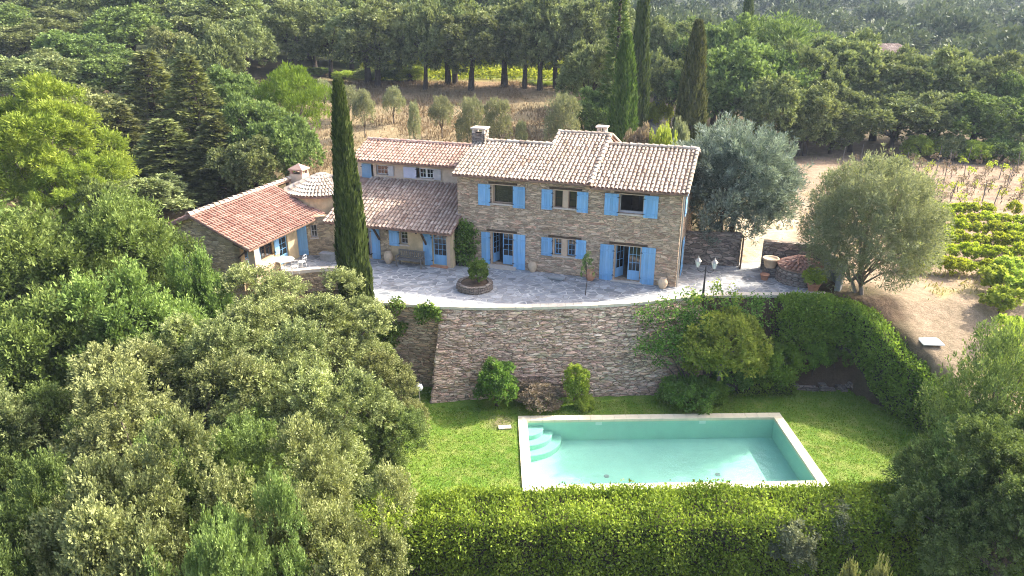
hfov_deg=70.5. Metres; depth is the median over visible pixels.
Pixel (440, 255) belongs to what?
french door
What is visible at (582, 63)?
oak tree
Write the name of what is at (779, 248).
garden wall
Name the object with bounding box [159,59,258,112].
oak tree
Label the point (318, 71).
shrub
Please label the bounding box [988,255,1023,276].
grapevine
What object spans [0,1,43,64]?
oak tree
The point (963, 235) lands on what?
grapevine
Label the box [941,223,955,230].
grapevine
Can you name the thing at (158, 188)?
oak tree
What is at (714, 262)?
lamp post
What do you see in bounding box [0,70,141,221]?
pine tree
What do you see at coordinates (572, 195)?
window
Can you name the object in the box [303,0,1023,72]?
woods
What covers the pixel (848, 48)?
oak tree
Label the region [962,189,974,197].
grapevine
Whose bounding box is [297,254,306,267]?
bistro chair
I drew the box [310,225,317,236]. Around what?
window
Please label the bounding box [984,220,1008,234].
grapevine
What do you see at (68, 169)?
pine tree
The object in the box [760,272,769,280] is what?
flower pot
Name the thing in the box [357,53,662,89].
vines
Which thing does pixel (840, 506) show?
shrub
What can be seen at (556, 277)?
stone slab
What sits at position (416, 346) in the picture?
retaining wall
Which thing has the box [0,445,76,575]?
oak tree
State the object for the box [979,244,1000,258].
grapevine
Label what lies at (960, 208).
grapevine
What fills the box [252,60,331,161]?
pine tree
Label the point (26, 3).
oak tree
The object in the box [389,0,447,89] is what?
oak tree
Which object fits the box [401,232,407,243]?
window
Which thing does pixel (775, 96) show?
oak tree
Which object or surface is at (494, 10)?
oak tree
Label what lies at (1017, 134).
oak tree
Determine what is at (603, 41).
oak tree
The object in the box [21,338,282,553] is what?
oak tree
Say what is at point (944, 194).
grapevine
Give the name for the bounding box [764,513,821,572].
shrub
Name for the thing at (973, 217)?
grapevine
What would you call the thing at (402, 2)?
oak tree
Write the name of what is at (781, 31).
pine tree
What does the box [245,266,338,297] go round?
retaining wall
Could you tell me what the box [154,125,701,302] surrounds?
stone farmhouse
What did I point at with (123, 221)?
ash tree
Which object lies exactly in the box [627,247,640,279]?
french door
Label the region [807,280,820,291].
flower pot
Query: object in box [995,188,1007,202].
grapevine
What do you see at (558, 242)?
window
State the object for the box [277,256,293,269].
round table
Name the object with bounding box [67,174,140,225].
oak tree
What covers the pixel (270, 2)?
oak tree
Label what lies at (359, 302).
oak tree
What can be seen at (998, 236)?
grapevine
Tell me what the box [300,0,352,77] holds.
oak tree
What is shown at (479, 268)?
planter shrub
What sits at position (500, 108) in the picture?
olive tree
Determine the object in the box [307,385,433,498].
oak tree
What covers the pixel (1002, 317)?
grapevine
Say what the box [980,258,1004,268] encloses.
grapevine
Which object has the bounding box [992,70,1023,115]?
oak tree
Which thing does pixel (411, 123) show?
olive tree
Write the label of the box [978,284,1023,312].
grapevine
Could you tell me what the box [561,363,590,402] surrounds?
shrub
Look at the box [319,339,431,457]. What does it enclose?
oak tree
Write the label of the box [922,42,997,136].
oak tree
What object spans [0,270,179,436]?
ash tree
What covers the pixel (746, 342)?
citrus tree
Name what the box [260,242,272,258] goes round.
window
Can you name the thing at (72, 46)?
oak tree
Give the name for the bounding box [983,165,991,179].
grapevine
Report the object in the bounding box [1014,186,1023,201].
grapevine
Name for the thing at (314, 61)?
oak tree
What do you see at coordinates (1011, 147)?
shrub
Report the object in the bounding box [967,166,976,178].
grapevine
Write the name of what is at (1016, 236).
grapevine
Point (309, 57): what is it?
oak tree
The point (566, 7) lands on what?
oak tree
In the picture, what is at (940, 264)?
grapevine
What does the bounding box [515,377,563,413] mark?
shrub
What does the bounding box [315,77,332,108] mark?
olive tree
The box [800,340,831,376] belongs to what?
shrub
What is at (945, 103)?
oak tree
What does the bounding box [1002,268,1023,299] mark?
grapevine
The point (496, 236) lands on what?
french door
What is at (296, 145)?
oak tree
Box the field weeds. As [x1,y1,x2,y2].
[771,152,1022,412]
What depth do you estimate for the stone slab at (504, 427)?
35.41 m
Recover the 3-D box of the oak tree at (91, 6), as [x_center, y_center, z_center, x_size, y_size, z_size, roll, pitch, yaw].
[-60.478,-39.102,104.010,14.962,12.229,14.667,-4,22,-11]
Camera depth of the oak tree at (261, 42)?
85.68 m
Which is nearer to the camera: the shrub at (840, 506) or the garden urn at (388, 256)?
the shrub at (840, 506)
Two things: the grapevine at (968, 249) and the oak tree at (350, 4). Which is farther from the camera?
the oak tree at (350, 4)
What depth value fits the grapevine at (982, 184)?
58.67 m
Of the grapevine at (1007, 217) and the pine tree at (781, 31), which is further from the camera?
the pine tree at (781, 31)
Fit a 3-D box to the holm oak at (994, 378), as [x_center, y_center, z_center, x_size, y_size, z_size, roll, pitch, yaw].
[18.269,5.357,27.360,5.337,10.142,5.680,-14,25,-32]
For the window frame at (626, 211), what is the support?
in the stone farmhouse
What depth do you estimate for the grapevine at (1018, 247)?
43.78 m
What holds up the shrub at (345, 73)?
on the ground at (918, 310)
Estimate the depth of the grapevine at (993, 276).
39.18 m
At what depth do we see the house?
124.44 m
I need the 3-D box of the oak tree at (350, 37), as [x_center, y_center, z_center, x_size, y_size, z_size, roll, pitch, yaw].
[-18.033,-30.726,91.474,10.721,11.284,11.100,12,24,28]
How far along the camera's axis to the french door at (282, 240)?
43.41 m
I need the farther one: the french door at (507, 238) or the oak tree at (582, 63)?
the oak tree at (582, 63)
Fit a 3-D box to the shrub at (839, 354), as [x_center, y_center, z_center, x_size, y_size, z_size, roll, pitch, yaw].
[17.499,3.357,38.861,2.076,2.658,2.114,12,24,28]
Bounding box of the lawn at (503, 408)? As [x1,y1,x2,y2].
[364,387,935,495]
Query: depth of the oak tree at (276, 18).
93.52 m
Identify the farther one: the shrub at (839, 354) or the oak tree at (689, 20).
the oak tree at (689, 20)
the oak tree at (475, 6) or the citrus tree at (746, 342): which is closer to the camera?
the citrus tree at (746, 342)
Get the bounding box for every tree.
[0,0,87,13]
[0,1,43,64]
[0,22,55,58]
[0,47,80,87]
[0,55,92,98]
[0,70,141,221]
[0,198,25,297]
[0,201,153,370]
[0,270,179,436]
[0,372,57,490]
[0,375,113,553]
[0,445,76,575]
[3,136,106,233]
[16,29,128,61]
[19,404,220,575]
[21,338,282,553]
[22,6,123,44]
[24,183,224,331]
[32,0,107,17]
[40,83,147,147]
[47,253,209,450]
[55,49,159,94]
[64,165,137,189]
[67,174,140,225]
[75,2,177,51]
[90,102,176,176]
[95,49,208,159]
[97,0,173,13]
[108,172,196,212]
[119,30,145,44]
[119,54,194,109]
[120,306,297,452]
[127,118,227,202]
[130,0,230,38]
[132,400,302,567]
[134,463,313,575]
[138,24,211,64]
[152,4,243,38]
[154,52,226,168]
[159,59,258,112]
[162,242,250,324]
[168,0,269,22]
[174,16,253,78]
[175,113,268,204]
[184,409,418,575]
[203,64,277,124]
[203,134,285,191]
[205,315,413,501]
[208,90,307,149]
[212,260,398,401]
[216,13,279,73]
[247,113,327,185]
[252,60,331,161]
[254,0,294,59]
[256,0,326,68]
[286,0,338,72]
[295,0,316,60]
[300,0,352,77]
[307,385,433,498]
[313,0,378,68]
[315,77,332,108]
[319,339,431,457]
[320,294,402,371]
[323,0,398,82]
[327,84,360,108]
[332,0,413,87]
[350,88,375,137]
[377,0,414,10]
[381,85,406,122]
[383,3,420,80]
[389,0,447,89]
[391,0,435,60]
[407,98,421,139]
[414,0,483,84]
[423,0,482,83]
[428,94,454,137]
[431,12,506,90]
[454,94,485,142]
[468,0,531,86]
[483,96,512,141]
[485,0,531,65]
[498,0,558,88]
[514,0,566,90]
[515,118,527,140]
[533,0,589,88]
[542,90,582,141]
[553,0,622,50]
[554,36,614,127]
[555,0,572,62]
[570,85,611,131]
[572,0,635,45]
[580,251,594,294]
[582,37,615,92]
[632,15,692,100]
[649,54,683,126]
[664,11,759,127]
[664,39,774,126]
[665,15,698,53]
[670,110,814,247]
[676,304,774,380]
[714,35,826,136]
[724,72,808,134]
[734,9,841,50]
[769,103,838,155]
[778,38,860,143]
[782,79,841,155]
[795,143,955,294]
[804,27,895,97]
[813,117,867,153]
[825,86,897,152]
[839,50,943,140]
[853,91,941,151]
[877,42,940,140]
[892,89,974,152]
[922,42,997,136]
[930,90,1023,139]
[943,49,1023,139]
[972,112,1023,141]
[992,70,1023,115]
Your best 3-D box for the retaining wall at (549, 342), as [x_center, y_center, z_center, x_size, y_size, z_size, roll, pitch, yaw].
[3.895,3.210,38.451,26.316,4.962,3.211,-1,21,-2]
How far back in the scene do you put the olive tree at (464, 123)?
63.40 m
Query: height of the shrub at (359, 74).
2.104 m
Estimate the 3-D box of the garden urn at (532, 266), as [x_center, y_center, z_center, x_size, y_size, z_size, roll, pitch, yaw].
[1.200,-1.274,42.349,0.540,0.660,0.532,0,21,0]
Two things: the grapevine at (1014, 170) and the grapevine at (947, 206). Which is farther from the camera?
the grapevine at (1014, 170)
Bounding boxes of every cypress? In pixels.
[330,77,376,334]
[589,0,629,129]
[606,31,639,142]
[632,0,650,127]
[671,18,709,144]
[736,0,754,108]
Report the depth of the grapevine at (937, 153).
69.94 m
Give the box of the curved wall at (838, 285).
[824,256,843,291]
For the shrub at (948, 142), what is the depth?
72.31 m
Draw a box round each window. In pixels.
[244,250,248,266]
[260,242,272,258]
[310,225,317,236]
[377,165,387,173]
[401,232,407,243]
[419,168,432,177]
[494,185,512,202]
[555,190,562,205]
[555,239,561,253]
[568,240,574,255]
[569,191,576,207]
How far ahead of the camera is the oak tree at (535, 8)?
87.27 m
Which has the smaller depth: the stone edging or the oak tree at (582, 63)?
the stone edging
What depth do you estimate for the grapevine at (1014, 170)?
64.29 m
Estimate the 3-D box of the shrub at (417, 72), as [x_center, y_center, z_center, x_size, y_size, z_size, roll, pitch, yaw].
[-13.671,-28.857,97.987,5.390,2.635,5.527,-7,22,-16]
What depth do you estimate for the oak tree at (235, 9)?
94.69 m
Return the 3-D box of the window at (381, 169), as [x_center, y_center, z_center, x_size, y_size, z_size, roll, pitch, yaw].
[-8.356,-7.666,46.900,0.802,0.602,0.050,7,22,17]
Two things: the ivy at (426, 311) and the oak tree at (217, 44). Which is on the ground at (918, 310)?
the oak tree at (217, 44)
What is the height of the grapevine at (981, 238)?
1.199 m
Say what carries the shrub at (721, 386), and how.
on the lawn at (503, 408)
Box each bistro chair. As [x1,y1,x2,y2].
[291,260,298,273]
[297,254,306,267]
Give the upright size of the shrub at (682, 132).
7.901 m
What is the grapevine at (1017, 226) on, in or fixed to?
on the ground at (918, 310)
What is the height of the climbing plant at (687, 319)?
5.971 m
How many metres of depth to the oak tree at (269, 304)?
31.27 m
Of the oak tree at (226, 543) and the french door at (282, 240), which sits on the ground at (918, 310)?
the oak tree at (226, 543)
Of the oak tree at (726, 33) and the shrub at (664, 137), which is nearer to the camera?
the shrub at (664, 137)
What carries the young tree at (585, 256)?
on the terrace paving
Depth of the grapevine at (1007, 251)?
43.70 m
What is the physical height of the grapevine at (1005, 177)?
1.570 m
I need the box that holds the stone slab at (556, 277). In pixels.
[548,274,565,280]
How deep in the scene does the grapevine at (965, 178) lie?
61.79 m
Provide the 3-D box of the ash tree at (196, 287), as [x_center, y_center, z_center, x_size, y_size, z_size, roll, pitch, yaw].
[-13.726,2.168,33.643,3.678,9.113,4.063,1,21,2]
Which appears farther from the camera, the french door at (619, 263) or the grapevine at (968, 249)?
the grapevine at (968, 249)
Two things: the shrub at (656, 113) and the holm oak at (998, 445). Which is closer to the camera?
the holm oak at (998, 445)
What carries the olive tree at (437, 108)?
on the ground at (918, 310)
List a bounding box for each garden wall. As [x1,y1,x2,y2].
[683,231,742,265]
[760,239,824,268]
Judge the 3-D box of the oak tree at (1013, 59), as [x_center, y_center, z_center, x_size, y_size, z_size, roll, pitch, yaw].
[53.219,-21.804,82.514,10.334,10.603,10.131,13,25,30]
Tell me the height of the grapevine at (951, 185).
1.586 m
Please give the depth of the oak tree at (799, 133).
72.44 m
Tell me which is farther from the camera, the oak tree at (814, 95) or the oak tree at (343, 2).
the oak tree at (343, 2)
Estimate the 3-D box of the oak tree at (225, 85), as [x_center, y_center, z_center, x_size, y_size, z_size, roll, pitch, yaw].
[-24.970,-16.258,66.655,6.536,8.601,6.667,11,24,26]
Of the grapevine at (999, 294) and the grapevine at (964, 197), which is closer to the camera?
the grapevine at (999, 294)
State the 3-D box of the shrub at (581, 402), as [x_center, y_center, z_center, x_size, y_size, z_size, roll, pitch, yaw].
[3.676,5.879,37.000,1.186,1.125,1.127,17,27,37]
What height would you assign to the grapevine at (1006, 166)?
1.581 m
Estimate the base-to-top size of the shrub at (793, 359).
3.430 m
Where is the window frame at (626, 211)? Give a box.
[619,194,643,213]
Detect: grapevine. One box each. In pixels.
[923,253,944,268]
[930,152,941,165]
[938,202,956,212]
[939,190,951,200]
[940,206,955,217]
[940,242,959,256]
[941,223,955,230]
[942,230,959,243]
[942,255,969,274]
[945,181,960,195]
[947,165,956,176]
[949,202,966,213]
[950,212,969,221]
[950,217,971,231]
[953,228,972,243]
[954,190,967,201]
[954,241,981,259]
[956,174,967,182]
[958,155,968,164]
[958,258,980,273]
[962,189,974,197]
[962,201,978,213]
[964,181,976,195]
[966,212,983,222]
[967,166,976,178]
[968,220,990,234]
[971,232,992,244]
[973,174,982,187]
[977,263,1009,288]
[978,210,1002,224]
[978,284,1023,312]
[979,202,996,213]
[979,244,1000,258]
[980,180,991,195]
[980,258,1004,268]
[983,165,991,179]
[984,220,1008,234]
[987,230,1010,245]
[988,160,997,170]
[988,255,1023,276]
[989,244,1016,256]
[992,313,1023,337]
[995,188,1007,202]
[997,212,1014,222]
[998,184,1011,193]
[1001,163,1011,174]
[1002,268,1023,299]
[1003,199,1022,213]
[1003,229,1023,245]
[1004,174,1011,185]
[1004,222,1023,233]
[1009,164,1019,177]
[1009,240,1023,256]
[1012,214,1023,224]
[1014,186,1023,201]
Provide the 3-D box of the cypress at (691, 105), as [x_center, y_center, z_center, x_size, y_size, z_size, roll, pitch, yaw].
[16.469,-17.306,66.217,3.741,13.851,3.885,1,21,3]
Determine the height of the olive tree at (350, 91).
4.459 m
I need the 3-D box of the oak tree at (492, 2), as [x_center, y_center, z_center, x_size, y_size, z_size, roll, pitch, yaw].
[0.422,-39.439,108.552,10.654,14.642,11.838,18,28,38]
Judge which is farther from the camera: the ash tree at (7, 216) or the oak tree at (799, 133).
the oak tree at (799, 133)
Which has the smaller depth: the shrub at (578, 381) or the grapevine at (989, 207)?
the shrub at (578, 381)
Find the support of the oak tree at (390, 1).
on the ground at (918, 310)
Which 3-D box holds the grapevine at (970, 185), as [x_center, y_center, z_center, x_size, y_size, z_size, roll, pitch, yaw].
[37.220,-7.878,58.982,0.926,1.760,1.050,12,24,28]
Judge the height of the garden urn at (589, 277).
0.620 m
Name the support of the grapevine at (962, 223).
on the ground at (918, 310)
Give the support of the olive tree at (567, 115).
on the ground at (918, 310)
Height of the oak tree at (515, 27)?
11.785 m
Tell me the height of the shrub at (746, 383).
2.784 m
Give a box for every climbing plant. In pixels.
[629,282,775,395]
[685,278,743,304]
[764,292,853,353]
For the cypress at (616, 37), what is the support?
on the ground at (918, 310)
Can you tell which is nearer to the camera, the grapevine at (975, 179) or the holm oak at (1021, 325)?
the holm oak at (1021, 325)
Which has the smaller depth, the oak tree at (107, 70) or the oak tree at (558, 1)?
the oak tree at (107, 70)
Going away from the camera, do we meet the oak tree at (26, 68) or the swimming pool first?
the swimming pool
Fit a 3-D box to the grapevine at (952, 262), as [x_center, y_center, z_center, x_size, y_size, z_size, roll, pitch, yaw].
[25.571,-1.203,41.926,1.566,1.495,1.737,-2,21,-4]
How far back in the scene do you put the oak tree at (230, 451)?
21.63 m
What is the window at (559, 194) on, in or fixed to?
in the stone farmhouse
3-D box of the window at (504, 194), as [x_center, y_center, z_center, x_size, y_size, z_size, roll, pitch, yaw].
[-0.450,-5.423,41.684,1.222,1.052,0.050,7,22,17]
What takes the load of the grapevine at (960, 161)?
on the ground at (918, 310)
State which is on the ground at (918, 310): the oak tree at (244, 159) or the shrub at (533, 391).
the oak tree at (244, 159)
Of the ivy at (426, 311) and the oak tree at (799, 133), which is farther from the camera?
the oak tree at (799, 133)
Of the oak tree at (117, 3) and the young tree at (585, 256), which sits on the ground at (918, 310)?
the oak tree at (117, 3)
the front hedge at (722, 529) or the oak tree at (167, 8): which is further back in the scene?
the oak tree at (167, 8)
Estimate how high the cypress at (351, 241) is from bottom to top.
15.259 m
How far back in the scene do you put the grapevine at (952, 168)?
65.17 m
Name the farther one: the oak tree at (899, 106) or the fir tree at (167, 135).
the oak tree at (899, 106)
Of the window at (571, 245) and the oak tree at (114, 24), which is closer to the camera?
the window at (571, 245)
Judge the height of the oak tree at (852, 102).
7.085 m
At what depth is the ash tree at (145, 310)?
28.52 m
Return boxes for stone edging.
[726,381,852,391]
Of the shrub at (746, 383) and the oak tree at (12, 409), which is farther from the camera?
the shrub at (746, 383)
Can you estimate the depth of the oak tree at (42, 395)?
23.53 m
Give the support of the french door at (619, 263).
in the stone farmhouse
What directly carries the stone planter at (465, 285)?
on the terrace paving
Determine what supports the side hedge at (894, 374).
on the ground at (918, 310)
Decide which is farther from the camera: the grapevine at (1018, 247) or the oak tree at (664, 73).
the oak tree at (664, 73)
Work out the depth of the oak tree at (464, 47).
87.37 m
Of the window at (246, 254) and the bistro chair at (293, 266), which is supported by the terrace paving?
the bistro chair at (293, 266)
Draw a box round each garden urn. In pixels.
[384,251,392,263]
[528,260,536,271]
[585,269,595,280]
[658,277,667,288]
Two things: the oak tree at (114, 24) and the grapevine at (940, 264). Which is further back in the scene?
the oak tree at (114, 24)
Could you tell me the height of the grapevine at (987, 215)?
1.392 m
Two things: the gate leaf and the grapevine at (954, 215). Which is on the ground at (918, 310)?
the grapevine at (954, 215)
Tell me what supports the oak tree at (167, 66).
on the ground at (918, 310)
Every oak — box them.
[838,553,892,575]
[880,396,1023,575]
[888,413,1023,557]
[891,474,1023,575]
[913,315,1023,469]
[978,317,1023,405]
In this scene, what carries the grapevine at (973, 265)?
on the ground at (918, 310)
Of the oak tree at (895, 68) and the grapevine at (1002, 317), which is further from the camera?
the oak tree at (895, 68)
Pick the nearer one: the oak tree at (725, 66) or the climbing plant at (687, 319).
the climbing plant at (687, 319)
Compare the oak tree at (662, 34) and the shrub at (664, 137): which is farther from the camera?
the oak tree at (662, 34)
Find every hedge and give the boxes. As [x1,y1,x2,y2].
[307,476,925,575]
[734,376,798,397]
[774,288,973,453]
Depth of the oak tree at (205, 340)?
27.52 m
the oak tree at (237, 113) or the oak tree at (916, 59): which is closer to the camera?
the oak tree at (237, 113)
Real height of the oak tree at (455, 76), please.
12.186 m
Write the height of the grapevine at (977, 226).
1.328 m
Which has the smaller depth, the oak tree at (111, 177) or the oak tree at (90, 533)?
the oak tree at (90, 533)
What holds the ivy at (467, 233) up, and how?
attached to the stone farmhouse
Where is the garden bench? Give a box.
[395,249,424,268]
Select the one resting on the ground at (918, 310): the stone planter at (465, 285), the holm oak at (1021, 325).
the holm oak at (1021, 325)
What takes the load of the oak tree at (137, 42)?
on the ground at (918, 310)
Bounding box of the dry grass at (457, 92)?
[298,79,600,175]
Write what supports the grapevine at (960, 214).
on the ground at (918, 310)
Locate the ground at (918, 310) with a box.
[0,0,1023,575]
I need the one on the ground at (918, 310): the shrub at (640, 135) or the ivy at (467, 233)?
the shrub at (640, 135)
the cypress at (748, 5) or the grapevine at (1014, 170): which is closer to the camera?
the grapevine at (1014, 170)
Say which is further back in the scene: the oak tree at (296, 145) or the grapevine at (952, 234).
the oak tree at (296, 145)
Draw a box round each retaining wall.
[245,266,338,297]
[375,292,825,403]
[382,305,437,386]
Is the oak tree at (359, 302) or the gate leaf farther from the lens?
the gate leaf
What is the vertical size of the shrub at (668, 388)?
1.898 m
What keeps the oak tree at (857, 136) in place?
on the ground at (918, 310)
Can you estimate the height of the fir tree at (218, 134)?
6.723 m
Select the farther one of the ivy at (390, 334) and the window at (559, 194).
the window at (559, 194)
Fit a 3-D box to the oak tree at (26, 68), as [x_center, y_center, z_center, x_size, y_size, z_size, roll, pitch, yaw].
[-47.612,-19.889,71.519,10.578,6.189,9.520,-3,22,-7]
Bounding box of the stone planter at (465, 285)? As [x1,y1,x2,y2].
[456,275,492,294]
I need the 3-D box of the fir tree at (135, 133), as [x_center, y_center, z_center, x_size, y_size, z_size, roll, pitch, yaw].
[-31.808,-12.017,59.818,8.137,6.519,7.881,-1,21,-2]
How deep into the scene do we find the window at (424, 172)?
45.95 m
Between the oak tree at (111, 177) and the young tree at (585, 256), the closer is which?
the young tree at (585, 256)
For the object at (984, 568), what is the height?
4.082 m
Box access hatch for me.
[919,338,944,345]
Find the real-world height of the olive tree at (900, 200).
8.742 m
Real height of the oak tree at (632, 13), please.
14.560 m
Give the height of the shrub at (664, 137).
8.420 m
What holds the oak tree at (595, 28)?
on the ground at (918, 310)
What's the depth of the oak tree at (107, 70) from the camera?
72.00 m
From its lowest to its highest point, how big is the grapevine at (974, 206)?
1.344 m
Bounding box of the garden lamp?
[417,383,422,400]
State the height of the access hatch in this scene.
0.070 m
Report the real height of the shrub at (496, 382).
3.164 m
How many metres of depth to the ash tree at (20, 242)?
29.83 m
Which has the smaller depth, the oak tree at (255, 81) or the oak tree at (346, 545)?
the oak tree at (346, 545)
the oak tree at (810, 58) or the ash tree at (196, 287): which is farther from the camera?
the oak tree at (810, 58)
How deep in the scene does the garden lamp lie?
36.91 m
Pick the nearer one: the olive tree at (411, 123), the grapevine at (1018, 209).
the grapevine at (1018, 209)
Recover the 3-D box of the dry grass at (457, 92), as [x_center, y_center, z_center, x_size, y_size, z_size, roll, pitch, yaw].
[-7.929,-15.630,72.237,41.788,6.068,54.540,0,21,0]
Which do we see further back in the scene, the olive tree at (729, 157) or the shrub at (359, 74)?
the shrub at (359, 74)
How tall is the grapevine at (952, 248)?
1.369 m
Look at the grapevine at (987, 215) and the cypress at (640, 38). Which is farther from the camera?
the cypress at (640, 38)
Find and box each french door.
[278,236,287,264]
[433,235,446,264]
[493,232,499,261]
[503,233,512,264]
[615,245,624,276]
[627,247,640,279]
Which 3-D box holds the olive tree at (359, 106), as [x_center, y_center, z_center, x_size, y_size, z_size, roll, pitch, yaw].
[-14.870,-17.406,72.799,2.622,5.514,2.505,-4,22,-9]
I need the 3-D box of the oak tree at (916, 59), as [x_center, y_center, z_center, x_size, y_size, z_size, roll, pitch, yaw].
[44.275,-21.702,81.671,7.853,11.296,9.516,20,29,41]
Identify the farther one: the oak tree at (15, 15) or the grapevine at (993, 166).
the oak tree at (15, 15)
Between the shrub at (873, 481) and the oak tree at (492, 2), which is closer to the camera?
the shrub at (873, 481)
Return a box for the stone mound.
[775,254,823,287]
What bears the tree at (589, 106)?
on the ground at (918, 310)
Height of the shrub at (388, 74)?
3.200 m
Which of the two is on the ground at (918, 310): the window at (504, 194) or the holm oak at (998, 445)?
the holm oak at (998, 445)
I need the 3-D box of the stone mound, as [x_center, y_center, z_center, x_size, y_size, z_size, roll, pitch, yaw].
[16.263,-1.115,40.941,2.560,1.599,2.534,0,21,0]
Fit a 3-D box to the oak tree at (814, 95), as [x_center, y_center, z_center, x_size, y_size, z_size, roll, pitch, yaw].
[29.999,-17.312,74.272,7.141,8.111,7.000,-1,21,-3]
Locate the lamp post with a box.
[695,256,717,297]
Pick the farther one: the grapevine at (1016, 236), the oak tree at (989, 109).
the oak tree at (989, 109)
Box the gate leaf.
[739,236,744,268]
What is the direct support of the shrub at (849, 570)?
on the ground at (918, 310)
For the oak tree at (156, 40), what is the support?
on the ground at (918, 310)
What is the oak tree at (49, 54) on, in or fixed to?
on the ground at (918, 310)
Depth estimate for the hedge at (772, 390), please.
38.20 m
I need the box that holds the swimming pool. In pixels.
[518,413,828,492]
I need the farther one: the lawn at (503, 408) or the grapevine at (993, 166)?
the grapevine at (993, 166)
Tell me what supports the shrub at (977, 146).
on the ground at (918, 310)
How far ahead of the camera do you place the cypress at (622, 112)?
59.57 m
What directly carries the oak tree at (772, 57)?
on the ground at (918, 310)
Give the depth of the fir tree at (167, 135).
56.08 m
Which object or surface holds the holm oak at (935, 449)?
on the ground at (918, 310)
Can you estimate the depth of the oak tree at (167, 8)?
94.69 m
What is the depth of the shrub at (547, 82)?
95.04 m
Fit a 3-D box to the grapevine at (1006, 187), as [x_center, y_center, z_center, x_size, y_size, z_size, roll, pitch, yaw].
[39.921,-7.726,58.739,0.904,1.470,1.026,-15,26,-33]
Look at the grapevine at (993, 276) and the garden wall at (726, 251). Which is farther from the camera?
the garden wall at (726, 251)
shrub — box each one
[302,67,335,75]
[330,70,355,77]
[351,67,385,79]
[380,61,408,80]
[392,65,431,80]
[467,258,488,282]
[472,356,519,405]
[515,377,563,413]
[530,81,552,85]
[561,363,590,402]
[573,393,595,412]
[623,120,653,146]
[647,100,673,123]
[647,118,678,147]
[654,370,721,414]
[672,115,689,143]
[699,375,730,404]
[711,362,760,392]
[752,334,807,391]
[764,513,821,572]
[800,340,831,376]
[817,497,862,547]
[826,339,853,367]
[861,479,898,504]
[899,134,942,159]
[933,131,966,158]
[954,139,996,161]
[982,137,1023,163]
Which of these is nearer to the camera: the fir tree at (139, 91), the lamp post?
the lamp post
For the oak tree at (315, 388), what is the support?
on the ground at (918, 310)
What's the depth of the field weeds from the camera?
41.46 m
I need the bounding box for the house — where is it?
[878,43,901,54]
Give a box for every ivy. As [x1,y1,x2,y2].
[374,295,408,348]
[412,299,442,324]
[453,218,479,266]
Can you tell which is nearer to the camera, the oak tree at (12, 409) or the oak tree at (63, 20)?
the oak tree at (12, 409)
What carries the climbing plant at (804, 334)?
hanging from the retaining wall at (549, 342)
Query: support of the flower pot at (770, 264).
on the terrace paving
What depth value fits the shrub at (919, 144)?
73.23 m
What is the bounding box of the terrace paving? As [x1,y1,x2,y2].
[281,255,808,307]
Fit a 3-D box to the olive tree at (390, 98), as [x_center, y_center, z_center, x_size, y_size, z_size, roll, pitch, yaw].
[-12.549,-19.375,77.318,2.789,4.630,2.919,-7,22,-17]
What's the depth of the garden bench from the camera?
43.20 m
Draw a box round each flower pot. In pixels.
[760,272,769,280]
[762,255,778,277]
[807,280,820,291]
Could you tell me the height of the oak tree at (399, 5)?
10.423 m
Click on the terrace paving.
(404, 281)
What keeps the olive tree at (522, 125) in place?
on the ground at (918, 310)
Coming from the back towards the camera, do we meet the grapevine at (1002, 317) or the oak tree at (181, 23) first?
the oak tree at (181, 23)
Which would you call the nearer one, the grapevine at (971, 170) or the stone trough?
the stone trough
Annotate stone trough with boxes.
[319,251,334,261]
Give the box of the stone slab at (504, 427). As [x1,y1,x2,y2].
[498,425,510,429]
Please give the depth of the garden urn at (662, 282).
39.69 m
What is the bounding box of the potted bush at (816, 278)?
[801,266,827,284]
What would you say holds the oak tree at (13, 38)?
on the ground at (918, 310)
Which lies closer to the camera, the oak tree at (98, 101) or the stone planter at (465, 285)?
the stone planter at (465, 285)
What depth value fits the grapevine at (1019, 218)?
50.60 m
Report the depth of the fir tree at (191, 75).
61.47 m
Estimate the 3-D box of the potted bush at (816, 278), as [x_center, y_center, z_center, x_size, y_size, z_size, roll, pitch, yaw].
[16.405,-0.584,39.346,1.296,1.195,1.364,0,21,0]
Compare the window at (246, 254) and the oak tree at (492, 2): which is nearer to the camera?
the window at (246, 254)

